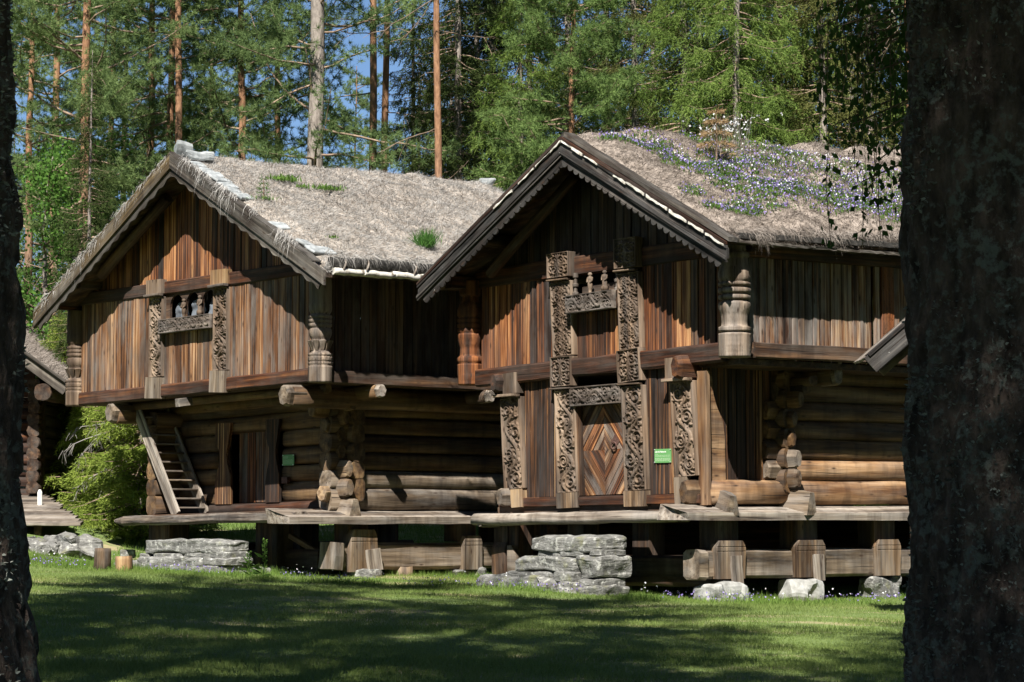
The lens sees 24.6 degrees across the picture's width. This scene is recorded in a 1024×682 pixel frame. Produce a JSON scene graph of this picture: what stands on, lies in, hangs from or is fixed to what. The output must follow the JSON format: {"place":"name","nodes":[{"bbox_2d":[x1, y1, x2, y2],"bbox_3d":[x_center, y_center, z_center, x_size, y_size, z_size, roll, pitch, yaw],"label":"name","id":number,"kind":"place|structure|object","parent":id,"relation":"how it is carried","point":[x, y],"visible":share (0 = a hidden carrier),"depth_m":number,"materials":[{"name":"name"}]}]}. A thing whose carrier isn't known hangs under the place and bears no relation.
{"place":"outdoors","nodes":[
{"label":"outdoors","id":0,"kind":"place"},
{"bbox_2d":[10,0,904,322],"label":"sky","id":1,"kind":"structure","parent":0,"point":[363,68],"materials":[{"name":"blue"}]},
{"bbox_2d":[27,496,905,681],"bbox_3d":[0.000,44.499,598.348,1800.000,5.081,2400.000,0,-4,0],"label":"ground","id":2,"kind":"structure","parent":0,"point":[113,545],"depth_m":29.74,"materials":[{"name":"plant"}]},
{"bbox_2d":[0,0,40,681],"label":"foreground tree","id":3,"kind":"object","parent":2,"relation":"on","point":[19,646],"visible":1,"depth_m":7.97,"materials":[{"name":"brown plant"}]},
{"bbox_2d":[11,138,36,377],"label":"spruce tree","id":4,"kind":"object","parent":2,"relation":"on","point":[13,145],"depth_m":96.71,"materials":[{"name":"green plant"}]},
{"bbox_2d":[20,154,64,335],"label":"spruce tree","id":5,"kind":"object","parent":2,"relation":"on","point":[40,265],"visible":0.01,"depth_m":100.32,"materials":[{"name":"green plant"}]},
{"bbox_2d":[28,537,59,555],"bbox_3d":[-9.823,4.423,47.203,1.551,1.077,1.392,0,-4,0],"label":"rock","id":6,"kind":"object","parent":2,"relation":"on","point":[37,544],"visible":0.21,"depth_m":46.83,"materials":[{"name":"stone"}]},
{"bbox_2d":[19,322,74,494],"bbox_3d":[-13.935,0.953,56.377,8.423,5.749,8.220,0,-4,0],"label":"log cabin","id":7,"kind":"object","parent":2,"relation":"on","point":[40,426],"visible":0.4,"depth_m":53.81,"materials":[{"name":"brown wood"}]},
{"bbox_2d":[21,491,83,535],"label":"plank ramp","id":8,"kind":"structure","parent":2,"relation":"on","point":[50,511],"depth_m":50.31,"materials":[{"name":"grey wood"}]},
{"bbox_2d":[37,490,41,504],"bbox_3d":[-10.417,3.540,51.881,0.100,0.520,0.100,-1,-4,0],"label":"white post","id":9,"kind":"object","parent":8,"relation":"attached to","point":[39,497],"visible":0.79,"depth_m":51.84,"materials":[{"name":"white paint"}]},
{"bbox_2d":[24,312,83,497],"bbox_3d":[-10.806,1.834,58.036,3.778,5.436,3.485,-1,-4,11],"label":"young spruce","id":10,"kind":"object","parent":2,"relation":"on","point":[53,341],"visible":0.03,"depth_m":57.96,"materials":[{"name":"green plant"}]},
{"bbox_2d":[14,120,110,376],"bbox_3d":[-11.670,-0.847,60.138,4.864,9.986,4.132,-1,-4,9],"label":"broadleaf tree","id":11,"kind":"object","parent":2,"relation":"on","point":[45,242],"visible":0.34,"depth_m":59.75,"materials":[{"name":"green plant"}]},
{"bbox_2d":[43,531,102,559],"bbox_3d":[-8.924,4.204,47.798,1.150,0.681,1.084,4,-6,-40],"label":"rock","id":12,"kind":"object","parent":2,"relation":"on","point":[83,545],"visible":0.68,"depth_m":47.57,"materials":[{"name":"stone"}]},
{"bbox_2d":[10,0,147,397],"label":"pine tree","id":13,"kind":"object","parent":2,"relation":"on","point":[44,121],"visible":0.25,"depth_m":66.59,"materials":[{"name":"green plant"}]},
{"bbox_2d":[41,50,119,497],"bbox_3d":[-10.250,-1.494,57.209,3.058,11.321,2.970,3,-5,-31],"label":"spruce tree","id":14,"kind":"object","parent":2,"relation":"on","point":[90,202],"visible":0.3,"depth_m":57.33,"materials":[{"name":"green plant"}]},
{"bbox_2d":[17,126,149,336],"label":"broadleaf tree","id":15,"kind":"object","parent":2,"relation":"on","point":[48,238],"visible":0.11,"depth_m":65.85,"materials":[{"name":"green plant"}]},
{"bbox_2d":[53,344,114,499],"bbox_3d":[-10.399,2.003,56.935,3.292,5.134,3.568,2,-5,-29],"label":"young spruce","id":16,"kind":"object","parent":2,"relation":"on","point":[62,407],"visible":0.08,"depth_m":56.06,"materials":[{"name":"green plant"}]},
{"bbox_2d":[12,0,160,325],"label":"pine tree","id":17,"kind":"object","parent":2,"relation":"on","point":[55,74],"visible":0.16,"depth_m":74.18,"materials":[{"name":"green plant"}]},
{"bbox_2d":[49,190,128,324],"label":"broadleaf tree","id":18,"kind":"object","parent":2,"relation":"on","point":[123,197],"visible":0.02,"depth_m":71.88,"materials":[{"name":"green plant"}]},
{"bbox_2d":[43,406,145,527],"bbox_3d":[-9.183,2.032,54.201,3.795,5.920,4.114,-1,-4,14],"label":"young spruce","id":19,"kind":"object","parent":2,"relation":"on","point":[77,422],"visible":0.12,"depth_m":53.92,"materials":[{"name":"green plant"}]},
{"bbox_2d":[93,548,110,569],"bbox_3d":[-7.613,4.083,43.715,0.330,0.467,0.310,1,-4,0],"label":"wood block","id":20,"kind":"object","parent":2,"relation":"on","point":[102,557],"depth_m":43.59,"materials":[{"name":"wood"}]},
{"bbox_2d":[12,0,206,260],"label":"pine tree","id":21,"kind":"object","parent":2,"relation":"on","point":[79,40],"visible":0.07,"depth_m":76.20,"materials":[{"name":"green plant"}]},
{"bbox_2d":[10,0,212,299],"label":"pine tree","id":22,"kind":"object","parent":2,"relation":"on","point":[40,30],"visible":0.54,"depth_m":62.17,"materials":[{"name":"green plant"}]},
{"bbox_2d":[115,556,132,570],"bbox_3d":[-7.163,4.139,43.412,0.328,0.336,0.305,-2,-4,0],"label":"wood block","id":23,"kind":"object","parent":2,"relation":"on","point":[120,561],"depth_m":43.29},
{"bbox_2d":[120,549,135,558],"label":"rock","id":24,"kind":"object","parent":2,"relation":"on","point":[127,552],"visible":0.81,"depth_m":47.69,"materials":[{"name":"stone"}]},
{"bbox_2d":[33,1,237,269],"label":"pine tree","id":25,"kind":"object","parent":2,"relation":"on","point":[77,31],"visible":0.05,"depth_m":79.79,"materials":[{"name":"green plant"}]},
{"bbox_2d":[24,0,260,335],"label":"pine tree","id":26,"kind":"object","parent":2,"relation":"on","point":[153,84],"visible":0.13,"depth_m":68.73,"materials":[{"name":"green plant"}]},
{"bbox_2d":[64,406,222,543],"bbox_3d":[-8.011,2.380,52.498,3.988,5.738,3.679,0,-4,5],"label":"young spruce","id":27,"kind":"object","parent":2,"relation":"on","point":[134,473],"visible":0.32,"depth_m":51.86,"materials":[{"name":"green plant"}]},
{"bbox_2d":[58,422,139,500],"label":"dead branches","id":28,"kind":"object","parent":27,"relation":"hanging from","point":[73,445],"visible":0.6,"depth_m":52.59,"materials":[{"name":"wood"}]},
{"bbox_2d":[109,0,220,146],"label":"pine tree","id":29,"kind":"object","parent":2,"relation":"on","point":[178,92],"visible":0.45,"depth_m":64.66,"materials":[{"name":"brown plant"}]},
{"bbox_2d":[21,0,332,218],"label":"pine tree","id":30,"kind":"object","parent":2,"relation":"on","point":[214,53],"visible":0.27,"depth_m":66.86,"materials":[{"name":"green plant"}]},
{"bbox_2d":[133,538,252,572],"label":"stone steps","id":31,"kind":"structure","parent":2,"relation":"on","point":[227,554],"depth_m":44.17,"materials":[{"name":"stone"}]},
{"bbox_2d":[157,0,296,156],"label":"pine tree","id":32,"kind":"object","parent":2,"relation":"on","point":[234,75],"visible":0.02,"depth_m":82.82,"materials":[{"name":"green plant"}]},
{"bbox_2d":[126,0,356,176],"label":"pine tree","id":33,"kind":"object","parent":2,"relation":"on","point":[216,101],"visible":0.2,"depth_m":65.95,"materials":[{"name":"green plant"}]},
{"bbox_2d":[239,538,270,577],"bbox_3d":[-4.561,3.899,41.922,0.628,0.785,0.309,1,-5,-18],"label":"dock plant","id":34,"kind":"object","parent":2,"relation":"on","point":[249,561],"visible":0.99,"depth_m":41.92,"materials":[{"name":"green plant"}]},
{"bbox_2d":[173,0,360,168],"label":"pine tree","id":35,"kind":"object","parent":2,"relation":"on","point":[328,46],"visible":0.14,"depth_m":74.43,"materials":[{"name":"green plant"}]},
{"bbox_2d":[252,564,284,571],"bbox_3d":[-4.537,4.514,44.997,0.932,0.498,0.850,4,-6,-44],"label":"plant","id":36,"kind":"object","parent":2,"relation":"on","point":[272,567],"visible":0.13,"depth_m":44.68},
{"bbox_2d":[33,151,546,575],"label":"log storehouse","id":37,"kind":"structure","parent":2,"relation":"on","point":[244,343],"depth_m":45.60,"materials":[{"name":"brown wood"}]},
{"bbox_2d":[136,408,208,513],"bbox_3d":[-6.943,2.381,47.677,0.769,2.424,1.712,4,-6,-44],"label":"stair","id":38,"kind":"object","parent":37,"relation":"on","point":[184,461],"visible":0.91,"depth_m":47.52,"materials":[{"name":"brown wood"}]},
{"bbox_2d":[174,140,192,156],"bbox_3d":[-6.399,-3.708,45.738,0.364,0.344,0.364,2,-5,-29],"label":"ridge stone","id":39,"kind":"object","parent":37,"relation":"on","point":[180,147],"visible":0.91,"depth_m":45.59,"materials":[{"name":"stone"}]},
{"bbox_2d":[158,288,212,333],"bbox_3d":[-6.205,-0.619,46.127,0.638,0.903,1.684,4,-6,-44],"label":"window","id":40,"kind":"structure","parent":37,"relation":"in","point":[195,311],"depth_m":46.14,"materials":[{"name":"black"}]},
{"bbox_2d":[190,161,207,167],"bbox_3d":[-6.077,-3.404,45.480,0.271,0.066,0.352,33,18,38],"label":"slate","id":41,"kind":"object","parent":37,"relation":"on","point":[199,164],"visible":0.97,"depth_m":45.46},
{"bbox_2d":[186,150,214,161],"bbox_3d":[-6.139,-3.602,45.861,0.607,0.221,0.456,2,-5,-29],"label":"ridge stone","id":42,"kind":"object","parent":37,"relation":"on","point":[207,156],"visible":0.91,"depth_m":45.70,"materials":[{"name":"stone"}]},
{"bbox_2d":[208,173,233,182],"bbox_3d":[-5.568,-3.092,44.944,0.342,0.069,0.506,31,13,31],"label":"slate","id":43,"kind":"object","parent":37,"relation":"on","point":[215,177],"visible":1,"depth_m":44.81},
{"bbox_2d":[217,182,238,188],"bbox_3d":[-5.428,-2.967,44.775,0.411,0.066,0.316,4,22,-45],"label":"slate","id":44,"kind":"object","parent":37,"relation":"on","point":[228,184],"visible":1,"depth_m":44.74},
{"bbox_2d":[224,186,242,192],"bbox_3d":[-5.288,-2.858,44.620,0.301,0.066,0.346,32,15,34],"label":"slate","id":45,"kind":"object","parent":37,"relation":"on","point":[230,189],"visible":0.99,"depth_m":44.52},
{"bbox_2d":[233,192,253,200],"bbox_3d":[-5.062,-2.721,44.387,0.287,0.080,0.388,33,18,37],"label":"slate","id":46,"kind":"object","parent":37,"relation":"on","point":[240,196],"visible":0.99,"depth_m":44.28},
{"bbox_2d":[239,431,268,502],"bbox_3d":[-5.057,2.406,46.615,0.089,1.620,1.057,4,-6,-44],"label":"door","id":47,"kind":"structure","parent":37,"relation":"in","point":[254,449],"depth_m":46.64,"materials":[{"name":"wood"}]},
{"bbox_2d":[255,177,270,200],"bbox_3d":[-4.688,-2.873,44.469,0.420,0.539,0.405,0,-4,0],"label":"pine sapling","id":48,"kind":"object","parent":37,"relation":"on","point":[263,188],"visible":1,"depth_m":44.45,"materials":[{"name":"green plant"}]},
{"bbox_2d":[245,194,281,200],"bbox_3d":[-4.745,-2.710,44.458,0.752,0.110,0.990,3,-5,-38],"label":"pine seedling","id":49,"kind":"object","parent":37,"relation":"on","point":[263,198],"visible":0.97,"depth_m":44.34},
{"bbox_2d":[268,221,289,229],"bbox_3d":[-4.342,-2.126,43.449,0.454,0.066,0.313,3,24,-31],"label":"slate","id":50,"kind":"object","parent":37,"relation":"on","point":[282,225],"visible":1,"depth_m":43.44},
{"bbox_2d":[261,172,305,181],"bbox_3d":[-4.579,-3.218,46.231,0.983,0.178,0.852,-3,-5,32],"label":"leafy tuft","id":51,"kind":"object","parent":37,"relation":"on","point":[281,177],"visible":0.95,"depth_m":46.08,"materials":[{"name":"green plant"}]},
{"bbox_2d":[282,454,293,465],"bbox_3d":[-4.339,2.308,45.581,0.026,0.210,0.350,4,-6,-44],"label":"sign","id":52,"kind":"object","parent":37,"relation":"attached to","point":[288,460],"visible":1,"depth_m":45.58,"materials":[{"name":"green"}]},
{"bbox_2d":[295,238,313,245],"bbox_3d":[-3.765,-1.780,42.966,0.307,0.081,0.349,30,12,29],"label":"slate","id":53,"kind":"object","parent":37,"relation":"on","point":[304,242],"visible":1,"depth_m":42.85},
{"bbox_2d":[304,245,336,254],"bbox_3d":[-3.473,-1.647,42.808,0.596,0.066,0.334,4,23,-44],"label":"slate","id":54,"kind":"object","parent":37,"relation":"on","point":[319,250],"visible":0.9,"depth_m":42.71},
{"bbox_2d":[312,182,345,190],"bbox_3d":[-3.657,-3.043,46.468,0.744,0.152,0.820,4,-6,-41],"label":"leafy tuft","id":55,"kind":"object","parent":37,"relation":"on","point":[329,187],"visible":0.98,"depth_m":46.31,"materials":[{"name":"green plant"}]},
{"bbox_2d":[402,226,442,247],"bbox_3d":[-1.719,-2.002,45.005,0.869,0.468,0.851,0,-4,0],"label":"chive clump","id":56,"kind":"object","parent":37,"relation":"on","point":[429,240],"visible":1,"depth_m":44.91,"materials":[{"name":"green plant"}]},
{"bbox_2d":[479,178,495,184],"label":"ridge stone","id":57,"kind":"object","parent":37,"relation":"on","point":[490,181],"visible":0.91,"depth_m":51.18,"materials":[{"name":"stone"}]},
{"bbox_2d":[199,0,483,172],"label":"pine tree","id":58,"kind":"object","parent":2,"relation":"on","point":[318,114],"visible":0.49,"depth_m":61.49,"materials":[{"name":"green plant"}]},
{"bbox_2d":[323,65,392,169],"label":"pine tree","id":59,"kind":"object","parent":2,"relation":"on","point":[363,103],"visible":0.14,"depth_m":87.68,"materials":[{"name":"green plant"}]},
{"bbox_2d":[305,0,440,171],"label":"pine tree","id":60,"kind":"object","parent":2,"relation":"on","point":[385,94],"visible":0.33,"depth_m":70.73,"materials":[{"name":"brown plant"}]},
{"bbox_2d":[324,0,492,170],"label":"pine tree","id":61,"kind":"object","parent":2,"relation":"on","point":[373,87],"visible":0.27,"depth_m":66.67,"materials":[{"name":"brown plant"}]},
{"bbox_2d":[365,2,453,175],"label":"spruce tree","id":62,"kind":"object","parent":2,"relation":"on","point":[398,94],"visible":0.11,"depth_m":74.55,"materials":[{"name":"green plant"}]},
{"bbox_2d":[399,67,432,173],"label":"spruce tree","id":63,"kind":"object","parent":2,"relation":"on","point":[416,126],"visible":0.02,"depth_m":92.98,"materials":[{"name":"green plant"}]},
{"bbox_2d":[420,0,480,177],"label":"spruce tree","id":64,"kind":"object","parent":2,"relation":"on","point":[450,101],"visible":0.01,"depth_m":96.94,"materials":[{"name":"green plant"}]},
{"bbox_2d":[386,0,516,472],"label":"spruce tree","id":65,"kind":"object","parent":2,"relation":"on","point":[456,86],"visible":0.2,"depth_m":66.57,"materials":[{"name":"green plant"}]},
{"bbox_2d":[365,0,558,179],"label":"pine tree","id":66,"kind":"object","parent":2,"relation":"on","point":[437,94],"visible":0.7,"depth_m":58.63,"materials":[{"name":"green plant"}]},
{"bbox_2d":[446,567,486,575],"bbox_3d":[-0.938,4.724,46.303,0.809,0.598,0.640,4,-6,-44],"label":"foundation stone","id":67,"kind":"object","parent":2,"relation":"on","point":[481,570],"visible":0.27,"depth_m":46.16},
{"bbox_2d":[28,495,905,591],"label":"meadow grass","id":68,"kind":"structure","parent":2,"relation":"on","point":[442,572],"depth_m":51.58,"materials":[{"name":"plant"}]},
{"bbox_2d":[30,556,905,600],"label":"meadow violets","id":69,"kind":"object","parent":2,"relation":"on","point":[478,580],"visible":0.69,"depth_m":39.88,"materials":[{"name":"purple plant"}]},
{"bbox_2d":[34,550,902,598],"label":"white meadow flowers","id":70,"kind":"object","parent":2,"relation":"on","point":[456,580],"visible":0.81,"depth_m":40.17,"materials":[{"name":"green plant"}]},
{"bbox_2d":[411,0,529,472],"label":"spruce tree","id":71,"kind":"object","parent":2,"relation":"on","point":[477,44],"visible":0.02,"depth_m":70.33,"materials":[{"name":"green plant"}]},
{"bbox_2d":[416,0,558,180],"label":"spruce tree","id":72,"kind":"object","parent":2,"relation":"on","point":[481,51],"visible":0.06,"depth_m":70.47,"materials":[{"name":"green plant"}]},
{"bbox_2d":[463,0,563,191],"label":"spruce tree","id":73,"kind":"object","parent":2,"relation":"on","point":[537,74],"visible":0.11,"depth_m":60.27,"materials":[{"name":"green plant"}]},
{"bbox_2d":[480,0,588,154],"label":"spruce tree","id":74,"kind":"object","parent":2,"relation":"on","point":[562,73],"visible":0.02,"depth_m":71.59,"materials":[{"name":"green plant"}]},
{"bbox_2d":[476,534,631,595],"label":"stone steps","id":75,"kind":"structure","parent":2,"relation":"on","point":[601,564],"depth_m":39.47,"materials":[{"name":"stone"}]},
{"bbox_2d":[463,0,654,191],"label":"pine tree","id":76,"kind":"object","parent":2,"relation":"on","point":[606,87],"visible":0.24,"depth_m":56.55,"materials":[{"name":"green plant"}]},
{"bbox_2d":[524,0,631,140],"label":"spruce tree","id":77,"kind":"object","parent":2,"relation":"on","point":[564,22],"visible":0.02,"depth_m":72.54,"materials":[{"name":"green plant"}]},
{"bbox_2d":[560,0,656,133],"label":"spruce tree","id":78,"kind":"object","parent":2,"relation":"on","point":[593,64],"depth_m":73.57,"materials":[{"name":"green plant"}]},
{"bbox_2d":[575,0,689,132],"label":"spruce tree","id":79,"kind":"object","parent":2,"relation":"on","point":[635,15],"visible":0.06,"depth_m":66.58,"materials":[{"name":"green plant"}]},
{"bbox_2d":[610,0,697,131],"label":"spruce tree","id":80,"kind":"object","parent":2,"relation":"on","point":[640,58],"visible":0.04,"depth_m":74.78,"materials":[{"name":"green plant"}]},
{"bbox_2d":[416,123,909,588],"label":"log storehouse","id":81,"kind":"structure","parent":2,"relation":"on","point":[720,326],"depth_m":40.53,"materials":[{"name":"brown wood"}]},
{"bbox_2d":[565,269,637,313],"bbox_3d":[1.565,-0.895,41.145,0.635,0.807,1.197,4,-6,-43],"label":"window","id":82,"kind":"structure","parent":81,"relation":"in","point":[600,293],"depth_m":41.05,"materials":[{"name":"black"}]},
{"bbox_2d":[582,403,623,495],"bbox_3d":[1.610,1.897,40.917,0.118,1.762,1.417,4,-3,-43],"label":"door","id":83,"kind":"structure","parent":81,"relation":"in","point":[602,424],"depth_m":40.93,"materials":[{"name":"wood"}]},
{"bbox_2d":[654,449,671,462],"bbox_3d":[2.548,1.942,39.753,0.026,0.235,0.385,4,-6,-43],"label":"sign","id":84,"kind":"object","parent":81,"relation":"attached to","point":[662,455],"visible":1,"depth_m":39.75,"materials":[{"name":"green"}]},
{"bbox_2d":[693,106,738,161],"bbox_3d":[3.590,-3.614,41.338,0.889,1.082,0.886,0,-4,0],"label":"dead spruce sapling","id":85,"kind":"object","parent":81,"relation":"on","point":[704,135],"visible":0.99,"depth_m":41.30,"materials":[{"name":"brown plant"}]},
{"bbox_2d":[682,102,782,149],"bbox_3d":[3.968,-3.955,42.727,1.771,0.942,1.424,0,-4,0],"label":"daisy bush","id":86,"kind":"object","parent":81,"relation":"on","point":[730,137],"visible":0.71,"depth_m":42.59,"materials":[{"name":"white plant"}]},
{"bbox_2d":[604,0,780,146],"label":"spruce tree","id":87,"kind":"object","parent":2,"relation":"on","point":[681,15],"visible":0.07,"depth_m":59.42,"materials":[{"name":"green plant"}]},
{"bbox_2d":[648,0,757,137],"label":"spruce tree","id":88,"kind":"object","parent":2,"relation":"on","point":[704,49],"depth_m":75.46,"materials":[{"name":"green plant"}]},
{"bbox_2d":[693,581,748,601],"bbox_3d":[3.462,4.209,38.854,0.919,0.493,0.724,3,-5,-37],"label":"foundation stone","id":89,"kind":"object","parent":2,"relation":"on","point":[718,588],"visible":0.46,"depth_m":38.63,"materials":[{"name":"stone"}]},
{"bbox_2d":[662,0,807,146],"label":"spruce tree","id":90,"kind":"object","parent":2,"relation":"on","point":[708,85],"visible":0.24,"depth_m":57.46,"materials":[{"name":"green plant"}]},
{"bbox_2d":[690,1,786,143],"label":"spruce tree","id":91,"kind":"object","parent":2,"relation":"on","point":[746,70],"depth_m":76.26,"materials":[{"name":"green plant"}]},
{"bbox_2d":[702,0,861,147],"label":"spruce tree","id":92,"kind":"object","parent":2,"relation":"on","point":[799,46],"visible":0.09,"depth_m":60.90,"materials":[{"name":"green plant"}]},
{"bbox_2d":[747,0,816,146],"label":"spruce tree","id":93,"kind":"object","parent":2,"relation":"on","point":[767,72],"depth_m":77.83,"materials":[{"name":"green plant"}]},
{"bbox_2d":[778,579,823,600],"bbox_3d":[4.934,4.319,39.976,0.730,0.563,0.623,3,-5,-37],"label":"foundation stone","id":94,"kind":"object","parent":2,"relation":"on","point":[797,588],"visible":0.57,"depth_m":39.77,"materials":[{"name":"stone"}]},
{"bbox_2d":[773,1,836,144],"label":"spruce tree","id":95,"kind":"object","parent":2,"relation":"on","point":[805,46],"depth_m":78.67,"materials":[{"name":"green plant"}]},
{"bbox_2d":[755,0,902,364],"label":"spruce tree","id":96,"kind":"object","parent":2,"relation":"on","point":[799,23],"visible":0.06,"depth_m":60.39,"materials":[{"name":"green plant"}]},
{"bbox_2d":[785,0,901,147],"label":"spruce tree","id":97,"kind":"object","parent":2,"relation":"on","point":[849,71],"visible":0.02,"depth_m":70.72,"materials":[{"name":"green plant"}]},
{"bbox_2d":[806,0,905,148],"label":"spruce tree","id":98,"kind":"object","parent":2,"relation":"on","point":[873,18],"visible":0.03,"depth_m":64.28,"materials":[{"name":"green plant"}]},
{"bbox_2d":[806,0,909,248],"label":"birch tree","id":99,"kind":"object","parent":2,"relation":"on","point":[888,67],"visible":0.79,"depth_m":13.61,"materials":[{"name":"green plant"}]},
{"bbox_2d":[836,0,903,146],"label":"spruce tree","id":100,"kind":"object","parent":2,"relation":"on","point":[880,6],"depth_m":71.70,"materials":[{"name":"green plant"}]},
{"bbox_2d":[857,575,901,597],"bbox_3d":[6.449,4.392,41.332,0.860,0.568,0.607,3,-5,-37],"label":"foundation stone","id":101,"kind":"object","parent":2,"relation":"on","point":[879,585],"visible":0.6,"depth_m":41.07,"materials":[{"name":"stone"}]},
{"bbox_2d":[851,0,908,107],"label":"pine tree","id":102,"kind":"object","parent":2,"relation":"on","point":[902,21],"visible":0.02,"depth_m":59.51,"materials":[{"name":"green plant"}]},
{"bbox_2d":[854,318,910,566],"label":"shed","id":103,"kind":"structure","parent":2,"relation":"on","point":[886,353],"depth_m":34.07,"materials":[{"name":"black wood"}]},
{"bbox_2d":[869,0,906,149],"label":"spruce tree","id":104,"kind":"object","parent":2,"relation":"on","point":[903,48],"depth_m":61.01,"materials":[{"name":"green plant"}]},
{"bbox_2d":[898,0,1023,681],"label":"foreground tree","id":105,"kind":"object","parent":2,"relation":"on","point":[961,234],"visible":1,"depth_m":8.75,"materials":[{"name":"brown plant"}]},
{"bbox_2d":[29,552,905,606],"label":"tall grass","id":106,"kind":"structure","parent":0,"point":[656,597],"depth_m":40.60,"materials":[{"name":"plant"}]},
{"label":"foundation stone","id":107,"kind":"object","parent":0,"visible":0},
{"bbox_2d":[343,569,381,576],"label":"foundation stone","id":108,"kind":"object","parent":107,"relation":"on","point":[370,572],"visible":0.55,"depth_m":44.14,"materials":[{"name":"stone"}]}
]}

